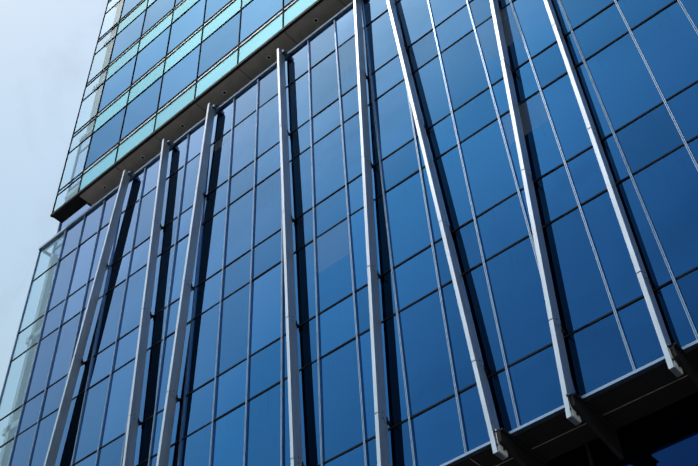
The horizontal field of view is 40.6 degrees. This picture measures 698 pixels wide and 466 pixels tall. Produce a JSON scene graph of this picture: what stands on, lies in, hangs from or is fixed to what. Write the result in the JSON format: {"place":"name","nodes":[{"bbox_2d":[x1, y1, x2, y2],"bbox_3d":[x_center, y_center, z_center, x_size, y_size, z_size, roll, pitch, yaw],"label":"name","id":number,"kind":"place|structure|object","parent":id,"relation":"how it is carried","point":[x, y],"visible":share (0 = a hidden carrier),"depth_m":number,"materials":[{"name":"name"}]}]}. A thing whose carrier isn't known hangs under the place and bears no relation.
{"place":"outdoors","nodes":[
{"label":"outdoors","id":0,"kind":"place"},
{"bbox_2d":[0,0,116,452],"label":"sky","id":1,"kind":"structure","parent":0,"point":[47,47],"materials":[{"name":"blue"}]},
{"label":"ground","id":2,"kind":"structure","parent":0,"visible":0},
{"bbox_2d":[6,2,697,465],"bbox_3d":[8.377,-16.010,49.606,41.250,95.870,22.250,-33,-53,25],"label":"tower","id":3,"kind":"structure","parent":2,"relation":"on","point":[98,94],"depth_m":47.89,"materials":[{"name":"glass"},{"name":"aluminium"},{"name":"dark steel"}]},
{"bbox_2d":[0,0,123,465],"bbox_3d":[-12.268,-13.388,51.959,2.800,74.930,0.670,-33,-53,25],"label":"panels","id":4,"kind":"object","parent":3,"relation":"attached to","point":[34,331],"depth_m":34.90,"materials":[{"name":"white"}]},
{"bbox_3d":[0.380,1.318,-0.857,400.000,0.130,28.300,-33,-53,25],"label":"pavement","id":5,"kind":"structure","parent":0,"visible":0},
{"bbox_2d":[0,0,697,465],"bbox_3d":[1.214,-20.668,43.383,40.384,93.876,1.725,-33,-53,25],"label":"window frames","id":6,"kind":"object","parent":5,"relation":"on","point":[520,428],"depth_m":25.41,"materials":[{"name":"grey metal"}]},
{"bbox_2d":[53,0,316,211],"bbox_3d":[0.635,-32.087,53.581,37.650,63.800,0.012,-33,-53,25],"label":"glass facade","id":7,"kind":"structure","parent":6,"relation":"attached to","point":[216,46],"depth_m":38.63,"materials":[{"name":"blue glass"}]},
{"bbox_2d":[0,0,697,465],"bbox_3d":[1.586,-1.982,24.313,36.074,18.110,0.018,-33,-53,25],"label":"glass curtain wall","id":8,"kind":"structure","parent":6,"relation":"attached to","point":[596,352],"depth_m":22.80,"materials":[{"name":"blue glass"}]},
{"bbox_2d":[44,0,681,465],"bbox_3d":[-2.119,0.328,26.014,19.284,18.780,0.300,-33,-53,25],"label":"fins","id":9,"kind":"object","parent":6,"relation":"attached to","point":[382,440],"depth_m":23.75,"materials":[{"name":"silver metal"}]},
{"bbox_2d":[52,136,697,465],"bbox_3d":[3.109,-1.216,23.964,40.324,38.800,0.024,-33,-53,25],"label":"shaft glazing","id":10,"kind":"structure","parent":6,"relation":"attached to","point":[667,435],"depth_m":16.69,"materials":[{"name":"glass"}]},
{"bbox_2d":[53,0,697,465],"bbox_3d":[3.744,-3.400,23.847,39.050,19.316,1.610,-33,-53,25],"label":"soffits","id":11,"kind":"object","parent":6,"relation":"attached to","point":[629,402],"depth_m":17.75,"materials":[{"name":"black metal"}]},
{"bbox_2d":[75,22,697,465],"bbox_3d":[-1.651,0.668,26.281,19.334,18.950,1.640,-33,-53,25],"label":"support brackets","id":12,"kind":"object","parent":6,"relation":"attached to","point":[603,428],"depth_m":16.99,"materials":[{"name":"grey metal"}]}
]}

